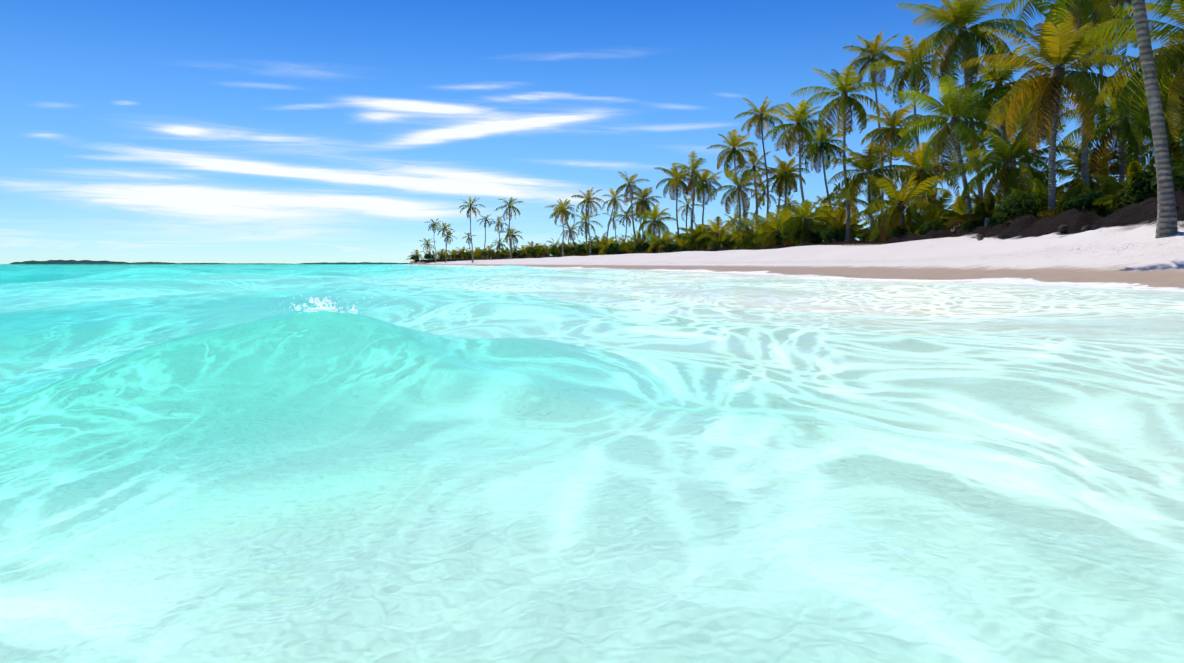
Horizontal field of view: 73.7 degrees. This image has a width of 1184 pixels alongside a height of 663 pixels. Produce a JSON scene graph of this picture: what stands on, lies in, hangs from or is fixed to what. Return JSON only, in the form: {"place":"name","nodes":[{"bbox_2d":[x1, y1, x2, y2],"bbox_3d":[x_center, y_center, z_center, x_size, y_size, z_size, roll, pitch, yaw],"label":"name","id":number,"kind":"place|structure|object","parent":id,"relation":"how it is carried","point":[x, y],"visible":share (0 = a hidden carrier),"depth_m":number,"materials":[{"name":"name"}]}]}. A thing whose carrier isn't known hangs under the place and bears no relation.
{"place":"outdoors","nodes":[
{"label":"outdoors","id":0,"kind":"place"},
{"bbox_2d":[10,260,135,263],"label":"islet","id":1,"kind":"object","parent":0,"point":[69,262],"visible":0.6,"depth_m":2482.55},
{"bbox_2d":[135,262,178,263],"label":"islet","id":2,"kind":"object","parent":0,"point":[154,263],"visible":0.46,"depth_m":2896.00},
{"bbox_2d":[299,262,407,263],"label":"islet","id":3,"kind":"object","parent":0,"point":[353,263],"visible":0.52,"depth_m":2256.35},
{"bbox_2d":[0,264,1183,662],"bbox_3d":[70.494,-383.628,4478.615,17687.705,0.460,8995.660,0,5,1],"label":"water","id":4,"kind":"structure","parent":0,"point":[404,464],"depth_m":1.17,"materials":[{"name":"liquid"}]},
{"bbox_2d":[258,295,371,337],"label":"splash droplets","id":5,"kind":"object","parent":4,"relation":"on","point":[320,304],"visible":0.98,"depth_m":1.77,"materials":[{"name":"white liquid"}]},
{"bbox_2d":[458,265,1183,291],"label":"foam line","id":6,"kind":"object","parent":4,"relation":"on","point":[1004,280],"visible":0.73,"depth_m":13.79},
{"bbox_2d":[0,0,1183,263],"label":"sky","id":7,"kind":"structure","parent":0,"point":[132,131],"materials":[{"name":"blue"}]},
{"bbox_2d":[406,190,1183,287],"bbox_3d":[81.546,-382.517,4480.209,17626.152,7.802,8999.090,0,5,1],"label":"ground","id":8,"kind":"structure","parent":0,"point":[1124,245],"depth_m":21.11,"materials":[{"name":"sand"}]},
{"bbox_2d":[410,249,422,261],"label":"palm","id":9,"kind":"object","parent":8,"relation":"on","point":[416,253],"visible":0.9,"depth_m":312.41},
{"bbox_2d":[419,238,435,259],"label":"palm","id":10,"kind":"object","parent":8,"relation":"on","point":[426,243],"visible":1,"depth_m":295.19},
{"bbox_2d":[424,219,442,262],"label":"palm","id":11,"kind":"object","parent":8,"relation":"on","point":[434,228],"visible":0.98,"depth_m":269.03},
{"bbox_2d":[435,222,454,262],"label":"palm","id":12,"kind":"object","parent":8,"relation":"on","point":[444,228],"visible":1,"depth_m":253.97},
{"bbox_2d":[440,231,456,248],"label":"palm","id":13,"kind":"object","parent":8,"relation":"on","point":[448,238],"visible":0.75,"depth_m":301.98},
{"bbox_2d":[458,197,484,261],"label":"palm","id":14,"kind":"object","parent":8,"relation":"on","point":[471,207],"visible":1,"depth_m":186.79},
{"bbox_2d":[477,214,492,248],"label":"palm","id":15,"kind":"object","parent":8,"relation":"on","point":[486,219],"visible":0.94,"depth_m":254.72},
{"bbox_2d":[480,244,501,258],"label":"palm","id":16,"kind":"object","parent":8,"relation":"on","point":[489,252],"visible":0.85,"depth_m":227.52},
{"bbox_2d":[488,215,508,257],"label":"palm","id":17,"kind":"object","parent":8,"relation":"on","point":[498,224],"visible":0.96,"depth_m":236.33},
{"bbox_2d":[494,197,523,258],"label":"palm","id":18,"kind":"object","parent":8,"relation":"on","point":[509,207],"visible":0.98,"depth_m":166.82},
{"bbox_2d":[503,228,522,251],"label":"palm","id":19,"kind":"object","parent":8,"relation":"on","point":[512,236],"visible":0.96,"depth_m":205.29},
{"bbox_2d":[522,241,541,257],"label":"palm","id":20,"kind":"object","parent":8,"relation":"on","point":[532,246],"visible":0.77,"depth_m":195.32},
{"bbox_2d":[534,244,553,257],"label":"palm","id":21,"kind":"object","parent":8,"relation":"on","point":[544,250],"visible":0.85,"depth_m":184.12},
{"bbox_2d":[546,238,566,256],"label":"palm","id":22,"kind":"object","parent":8,"relation":"on","point":[555,246],"visible":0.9,"depth_m":173.09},
{"bbox_2d":[545,199,575,256],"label":"palm","id":23,"kind":"object","parent":8,"relation":"on","point":[561,211],"visible":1,"depth_m":148.63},
{"bbox_2d":[551,199,575,255],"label":"palm","id":24,"kind":"object","parent":8,"relation":"on","point":[566,221],"visible":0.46,"depth_m":163.21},
{"bbox_2d":[558,224,578,242],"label":"palm","id":25,"kind":"object","parent":8,"relation":"on","point":[572,232],"visible":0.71,"depth_m":200.53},
{"bbox_2d":[563,246,578,255],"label":"bush","id":26,"kind":"object","parent":8,"relation":"on","point":[567,249],"visible":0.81,"depth_m":161.47,"materials":[{"name":"green plant"}]},
{"bbox_2d":[568,239,594,255],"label":"young palm","id":27,"kind":"object","parent":8,"relation":"on","point":[586,249],"visible":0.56,"depth_m":151.92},
{"bbox_2d":[572,211,602,243],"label":"palm","id":28,"kind":"object","parent":8,"relation":"on","point":[585,218],"visible":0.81,"depth_m":157.72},
{"bbox_2d":[571,187,604,255],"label":"palm","id":29,"kind":"object","parent":8,"relation":"on","point":[587,195],"visible":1,"depth_m":138.37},
{"bbox_2d":[583,235,610,254],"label":"palm","id":30,"kind":"object","parent":8,"relation":"on","point":[597,240],"visible":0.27,"depth_m":147.20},
{"bbox_2d":[592,237,616,254],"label":"palm","id":31,"kind":"object","parent":8,"relation":"on","point":[606,245],"visible":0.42,"depth_m":136.61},
{"bbox_2d":[603,211,623,237],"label":"palm","id":32,"kind":"object","parent":8,"relation":"on","point":[613,221],"visible":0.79,"depth_m":233.95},
{"bbox_2d":[603,243,624,254],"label":"bush","id":33,"kind":"object","parent":8,"relation":"on","point":[614,249],"visible":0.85,"depth_m":135.19,"materials":[{"name":"green plant"}]},
{"bbox_2d":[602,188,626,239],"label":"palm","id":34,"kind":"object","parent":8,"relation":"on","point":[613,201],"visible":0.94,"depth_m":164.71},
{"bbox_2d":[614,208,638,240],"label":"palm","id":35,"kind":"object","parent":8,"relation":"on","point":[626,217],"visible":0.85,"depth_m":190.42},
{"bbox_2d":[616,171,649,244],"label":"palm","id":36,"kind":"object","parent":8,"relation":"on","point":[632,180],"visible":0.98,"depth_m":127.13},
{"bbox_2d":[620,235,649,253],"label":"young palm","id":37,"kind":"object","parent":8,"relation":"on","point":[628,240],"visible":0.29,"depth_m":127.77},
{"bbox_2d":[633,242,651,252],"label":"bush","id":38,"kind":"object","parent":8,"relation":"on","point":[644,246],"visible":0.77,"depth_m":119.60,"materials":[{"name":"green plant"}]},
{"bbox_2d":[624,187,661,240],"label":"palm","id":39,"kind":"object","parent":8,"relation":"on","point":[642,205],"visible":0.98,"depth_m":129.90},
{"bbox_2d":[629,204,675,242],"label":"palm","id":40,"kind":"object","parent":8,"relation":"on","point":[653,215],"visible":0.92,"depth_m":116.68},
{"bbox_2d":[642,227,677,252],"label":"palm","id":41,"kind":"object","parent":8,"relation":"on","point":[664,240],"visible":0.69,"depth_m":110.06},
{"bbox_2d":[663,243,678,250],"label":"bush","id":42,"kind":"object","parent":8,"relation":"on","point":[670,247],"visible":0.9,"depth_m":108.30,"materials":[{"name":"green plant"}]},
{"bbox_2d":[658,229,694,249],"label":"young palm","id":43,"kind":"object","parent":8,"relation":"on","point":[679,241],"visible":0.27,"depth_m":108.60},
{"bbox_2d":[654,164,699,245],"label":"palm","id":44,"kind":"object","parent":8,"relation":"on","point":[672,172],"visible":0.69,"depth_m":110.13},
{"bbox_2d":[670,194,705,227],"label":"palm","id":45,"kind":"object","parent":8,"relation":"on","point":[687,205],"visible":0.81,"depth_m":154.21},
{"bbox_2d":[669,151,715,238],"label":"palm","id":46,"kind":"object","parent":8,"relation":"on","point":[693,167],"visible":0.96,"depth_m":106.16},
{"bbox_2d":[671,220,720,250],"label":"palm","id":47,"kind":"object","parent":8,"relation":"on","point":[698,231],"visible":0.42,"depth_m":100.34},
{"bbox_2d":[680,227,715,249],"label":"young palm","id":48,"kind":"object","parent":8,"relation":"on","point":[705,238],"visible":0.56,"depth_m":99.94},
{"bbox_2d":[682,170,722,223],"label":"palm","id":49,"kind":"object","parent":8,"relation":"on","point":[708,189],"visible":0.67,"depth_m":115.94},
{"bbox_2d":[695,216,737,248],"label":"palm","id":50,"kind":"object","parent":8,"relation":"on","point":[717,223],"visible":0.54,"depth_m":95.65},
{"bbox_2d":[706,226,740,247],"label":"young palm","id":51,"kind":"object","parent":8,"relation":"on","point":[722,238],"visible":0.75,"depth_m":93.04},
{"bbox_2d":[715,241,732,249],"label":"bush","id":52,"kind":"object","parent":8,"relation":"on","point":[725,244],"visible":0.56,"depth_m":92.49,"materials":[{"name":"green plant"}]},
{"bbox_2d":[707,129,757,238],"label":"palm","id":53,"kind":"object","parent":8,"relation":"on","point":[733,151],"visible":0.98,"depth_m":93.80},
{"bbox_2d":[722,213,743,231],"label":"palm","id":54,"kind":"object","parent":8,"relation":"on","point":[734,223],"visible":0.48,"depth_m":184.28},
{"bbox_2d":[717,220,754,247],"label":"young palm","id":55,"kind":"object","parent":8,"relation":"on","point":[737,229],"visible":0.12,"depth_m":93.29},
{"bbox_2d":[712,168,766,236],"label":"palm","id":56,"kind":"object","parent":8,"relation":"on","point":[733,177],"visible":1,"depth_m":87.13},
{"bbox_2d":[730,223,759,248],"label":"young palm","id":57,"kind":"object","parent":8,"relation":"on","point":[743,236],"visible":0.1,"depth_m":86.11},
{"bbox_2d":[730,213,776,249],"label":"palm","id":58,"kind":"object","parent":8,"relation":"on","point":[741,234],"visible":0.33,"depth_m":82.97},
{"bbox_2d":[731,147,777,227],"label":"palm","id":59,"kind":"object","parent":8,"relation":"on","point":[754,168],"visible":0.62,"depth_m":98.96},
{"bbox_2d":[741,224,775,248],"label":"young palm","id":60,"kind":"object","parent":8,"relation":"on","point":[753,236],"visible":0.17,"depth_m":79.59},
{"bbox_2d":[735,95,785,218],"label":"palm","id":61,"kind":"object","parent":8,"relation":"on","point":[759,118],"visible":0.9,"depth_m":97.61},
{"bbox_2d":[749,183,775,229],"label":"palm","id":62,"kind":"object","parent":8,"relation":"on","point":[764,193],"visible":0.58,"depth_m":134.46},
{"bbox_2d":[742,212,803,248],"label":"palm","id":63,"kind":"object","parent":8,"relation":"on","point":[777,225],"visible":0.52,"depth_m":77.04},
{"bbox_2d":[763,165,802,216],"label":"palm","id":64,"kind":"object","parent":8,"relation":"on","point":[772,189],"visible":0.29,"depth_m":106.70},
{"bbox_2d":[760,155,809,205],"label":"palm","id":65,"kind":"object","parent":8,"relation":"on","point":[781,177],"visible":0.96,"depth_m":97.74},
{"bbox_2d":[775,231,795,246],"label":"bush","id":66,"kind":"object","parent":8,"relation":"on","point":[779,239],"visible":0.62,"depth_m":74.87,"materials":[{"name":"green plant"}]},
{"bbox_2d":[776,195,799,213],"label":"palm","id":67,"kind":"object","parent":8,"relation":"on","point":[789,202],"visible":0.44,"depth_m":143.64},
{"bbox_2d":[764,208,820,230],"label":"palm","id":68,"kind":"object","parent":8,"relation":"on","point":[782,212],"visible":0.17,"depth_m":79.60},
{"bbox_2d":[781,217,811,246],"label":"young palm","id":69,"kind":"object","parent":8,"relation":"on","point":[787,239],"visible":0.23,"depth_m":71.01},
{"bbox_2d":[764,100,833,203],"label":"palm","id":70,"kind":"object","parent":8,"relation":"on","point":[802,114],"visible":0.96,"depth_m":75.71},
{"bbox_2d":[788,227,822,244],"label":"bush","id":71,"kind":"object","parent":8,"relation":"on","point":[816,237],"visible":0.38,"depth_m":68.78,"materials":[{"name":"green plant"}]},
{"bbox_2d":[776,198,841,245],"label":"palm","id":72,"kind":"object","parent":8,"relation":"on","point":[805,211],"visible":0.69,"depth_m":68.19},
{"bbox_2d":[790,123,855,212],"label":"palm","id":73,"kind":"object","parent":8,"relation":"on","point":[823,145],"visible":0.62,"depth_m":83.73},
{"bbox_2d":[821,226,845,242],"bbox_3d":[19.367,-7.452,62.776,2.355,1.998,2.548,0,5,1],"label":"bush","id":74,"kind":"object","parent":8,"relation":"on","point":[829,233],"visible":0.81,"depth_m":62.20,"materials":[{"name":"green plant"}]},
{"bbox_2d":[809,198,861,243],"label":"palm","id":75,"kind":"object","parent":8,"relation":"on","point":[834,210],"visible":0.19,"depth_m":74.22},
{"bbox_2d":[810,209,868,241],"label":"young palm","id":76,"kind":"object","parent":8,"relation":"on","point":[841,219],"visible":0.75,"depth_m":62.37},
{"bbox_2d":[791,59,890,239],"bbox_3d":[19.193,-13.454,60.608,7.635,14.142,7.007,0,5,1],"label":"palm","id":77,"kind":"object","parent":8,"relation":"on","point":[844,102],"visible":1,"depth_m":60.06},
{"bbox_2d":[820,184,867,222],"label":"palm","id":78,"kind":"object","parent":8,"relation":"on","point":[827,199],"visible":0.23,"depth_m":80.97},
{"bbox_2d":[828,218,869,241],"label":"young palm","id":79,"kind":"object","parent":8,"relation":"on","point":[855,221],"visible":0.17,"depth_m":66.91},
{"bbox_2d":[824,141,918,230],"bbox_3d":[19.916,-9.731,56.717,6.693,7.960,6.678,0,5,1],"label":"palm","id":80,"kind":"object","parent":8,"relation":"on","point":[862,163],"visible":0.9,"depth_m":56.36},
{"bbox_2d":[842,30,907,212],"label":"palm","id":81,"kind":"object","parent":8,"relation":"on","point":[874,53],"visible":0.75,"depth_m":79.06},
{"bbox_2d":[862,201,920,230],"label":"palm","id":82,"kind":"object","parent":8,"relation":"on","point":[865,223],"visible":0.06,"depth_m":67.12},
{"bbox_2d":[885,225,907,239],"bbox_3d":[20.012,-6.294,52.022,1.542,1.644,1.920,0,5,1],"label":"bush","id":83,"kind":"object","parent":8,"relation":"on","point":[897,231],"visible":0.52,"depth_m":51.32,"materials":[{"name":"green plant"}]},
{"bbox_2d":[860,102,935,207],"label":"palm","id":84,"kind":"object","parent":8,"relation":"on","point":[893,122],"visible":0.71,"depth_m":71.77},
{"bbox_2d":[861,173,948,241],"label":"palm","id":85,"kind":"object","parent":8,"relation":"on","point":[903,200],"visible":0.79,"depth_m":50.75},
{"bbox_2d":[873,35,954,215],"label":"palm","id":86,"kind":"object","parent":8,"relation":"on","point":[920,76],"visible":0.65,"depth_m":67.56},
{"bbox_2d":[893,151,945,223],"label":"palm","id":87,"kind":"object","parent":8,"relation":"on","point":[912,164],"visible":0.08,"depth_m":87.31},
{"bbox_2d":[879,142,964,220],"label":"palm","id":88,"kind":"object","parent":8,"relation":"on","point":[922,175],"visible":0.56,"depth_m":58.19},
{"bbox_2d":[899,208,955,235],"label":"young palm","id":89,"kind":"object","parent":8,"relation":"on","point":[930,215],"visible":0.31,"depth_m":49.48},
{"bbox_2d":[917,219,947,234],"bbox_3d":[20.334,-5.783,47.210,1.838,1.774,2.639,4,6,37],"label":"bush","id":90,"kind":"object","parent":8,"relation":"on","point":[927,227],"visible":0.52,"depth_m":46.48,"materials":[{"name":"green plant"}]},
{"bbox_2d":[905,189,973,232],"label":"palm","id":91,"kind":"object","parent":8,"relation":"on","point":[942,201],"visible":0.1,"depth_m":56.54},
{"bbox_2d":[927,195,973,230],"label":"young palm","id":92,"kind":"object","parent":8,"relation":"on","point":[956,205],"visible":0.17,"depth_m":49.49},
{"bbox_2d":[897,74,1027,230],"bbox_3d":[19.778,-9.272,43.135,6.524,8.926,6.320,-3,6,-30],"label":"palm","id":93,"kind":"object","parent":8,"relation":"on","point":[954,107],"visible":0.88,"depth_m":42.54,"materials":[{"name":"plant"}]},
{"bbox_2d":[897,0,1032,198],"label":"palm","id":94,"kind":"object","parent":8,"relation":"on","point":[960,16],"visible":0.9,"depth_m":43.88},
{"bbox_2d":[941,196,994,230],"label":"young palm","id":95,"kind":"object","parent":8,"relation":"on","point":[952,215],"visible":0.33,"depth_m":44.37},
{"bbox_2d":[953,202,995,232],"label":"young palm","id":96,"kind":"object","parent":8,"relation":"on","point":[957,230],"visible":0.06,"depth_m":45.48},
{"bbox_2d":[952,192,1001,226],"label":"young palm","id":97,"kind":"object","parent":8,"relation":"on","point":[980,204],"visible":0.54,"depth_m":39.61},
{"bbox_2d":[961,207,992,230],"bbox_3d":[20.649,-5.629,42.167,1.827,2.058,2.735,3,6,32],"label":"bush","id":98,"kind":"object","parent":8,"relation":"on","point":[971,225],"visible":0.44,"depth_m":41.60,"materials":[{"name":"green plant"}]},
{"bbox_2d":[986,217,1007,227],"bbox_3d":[20.314,-4.909,38.613,1.982,1.675,1.593,0,5,1],"label":"bush","id":99,"kind":"object","parent":8,"relation":"on","point":[992,223],"visible":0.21,"depth_m":38.45,"materials":[{"name":"green plant"}]},
{"bbox_2d":[940,43,1061,197],"bbox_3d":[25.269,-11.429,48.844,6.774,11.798,6.124,-1,5,-13],"label":"palm","id":100,"kind":"object","parent":8,"relation":"on","point":[997,78],"visible":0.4,"depth_m":47.97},
{"bbox_2d":[943,125,1080,214],"bbox_3d":[20.560,-7.225,39.143,6.238,6.214,5.380,-3,6,-30],"label":"palm","id":101,"kind":"object","parent":8,"relation":"on","point":[1003,179],"visible":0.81,"depth_m":38.68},
{"bbox_2d":[992,190,1047,222],"bbox_3d":[18.324,-5.026,33.868,2.753,2.154,1.992,-3,6,-28],"label":"bush","id":102,"kind":"object","parent":8,"relation":"on","point":[1014,206],"visible":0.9,"depth_m":33.45,"materials":[{"name":"green plant"}]},
{"bbox_2d":[979,89,1075,165],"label":"palm","id":103,"kind":"object","parent":8,"relation":"on","point":[1046,143],"visible":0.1,"depth_m":53.80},
{"bbox_2d":[1002,178,1082,223],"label":"young palm","id":104,"kind":"object","parent":8,"relation":"on","point":[1038,187],"visible":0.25,"depth_m":34.34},
{"bbox_2d":[956,8,1141,217],"bbox_3d":[19.337,-8.451,32.952,6.112,9.411,7.057,-4,7,-42],"label":"palm","id":105,"kind":"object","parent":8,"relation":"on","point":[1077,85],"visible":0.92,"depth_m":32.58,"materials":[{"name":"plant"}]},
{"bbox_2d":[1002,0,1133,193],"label":"palm","id":106,"kind":"object","parent":8,"relation":"on","point":[1084,13],"visible":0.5,"depth_m":35.88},
{"bbox_2d":[1061,189,1107,212],"bbox_3d":[17.163,-4.243,27.469,1.441,1.407,1.182,-2,5,-23],"label":"bush","id":107,"kind":"object","parent":8,"relation":"on","point":[1081,203],"visible":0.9,"depth_m":27.24,"materials":[{"name":"green plant"}]},
{"bbox_2d":[1032,138,1143,207],"bbox_3d":[27.169,-7.527,43.056,5.425,5.537,5.914,0,5,1],"label":"palm","id":108,"kind":"object","parent":8,"relation":"on","point":[1074,182],"visible":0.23,"depth_m":42.61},
{"bbox_2d":[1038,175,1147,217],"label":"young palm","id":109,"kind":"object","parent":8,"relation":"on","point":[1107,188],"visible":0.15,"depth_m":30.54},
{"bbox_2d":[1037,0,1150,176],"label":"palm","id":110,"kind":"object","parent":8,"relation":"on","point":[1135,45],"visible":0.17,"depth_m":49.18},
{"bbox_2d":[1033,0,1177,237],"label":"palm","id":111,"kind":"object","parent":8,"relation":"on","point":[1166,224],"visible":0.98,"depth_m":14.51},
{"bbox_2d":[1093,177,1128,214],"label":"young palm","id":112,"kind":"object","parent":8,"relation":"on","point":[1125,183],"depth_m":31.82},
{"bbox_2d":[1056,76,1181,183],"bbox_3d":[25.853,-8.663,38.945,6.668,8.047,6.256,0,5,1],"label":"palm","id":113,"kind":"object","parent":8,"relation":"on","point":[1121,129],"visible":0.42,"depth_m":38.77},
{"bbox_2d":[1089,159,1175,216],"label":"young palm","id":114,"kind":"object","parent":8,"relation":"on","point":[1134,167],"visible":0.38,"depth_m":25.94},
{"bbox_2d":[1085,0,1183,142],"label":"palm","id":115,"kind":"object","parent":8,"relation":"on","point":[1165,59],"visible":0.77,"depth_m":26.36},
{"bbox_2d":[1103,55,1183,153],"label":"palm","id":116,"kind":"object","parent":8,"relation":"on","point":[1167,127],"visible":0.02,"depth_m":42.45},
{"bbox_2d":[1112,161,1175,211],"bbox_3d":[18.028,-4.302,25.400,2.078,2.275,2.076,0,5,1],"label":"bush","id":117,"kind":"object","parent":8,"relation":"on","point":[1136,194],"visible":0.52,"depth_m":25.12,"materials":[{"name":"green plant"}]},
{"bbox_2d":[1113,120,1183,171],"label":"palm","id":118,"kind":"object","parent":8,"relation":"on","point":[1175,151],"visible":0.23,"depth_m":46.31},
{"bbox_2d":[1150,163,1183,191],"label":"bush","id":119,"kind":"object","parent":8,"relation":"on","point":[1178,176],"visible":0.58,"depth_m":21.05,"materials":[{"name":"green plant"}]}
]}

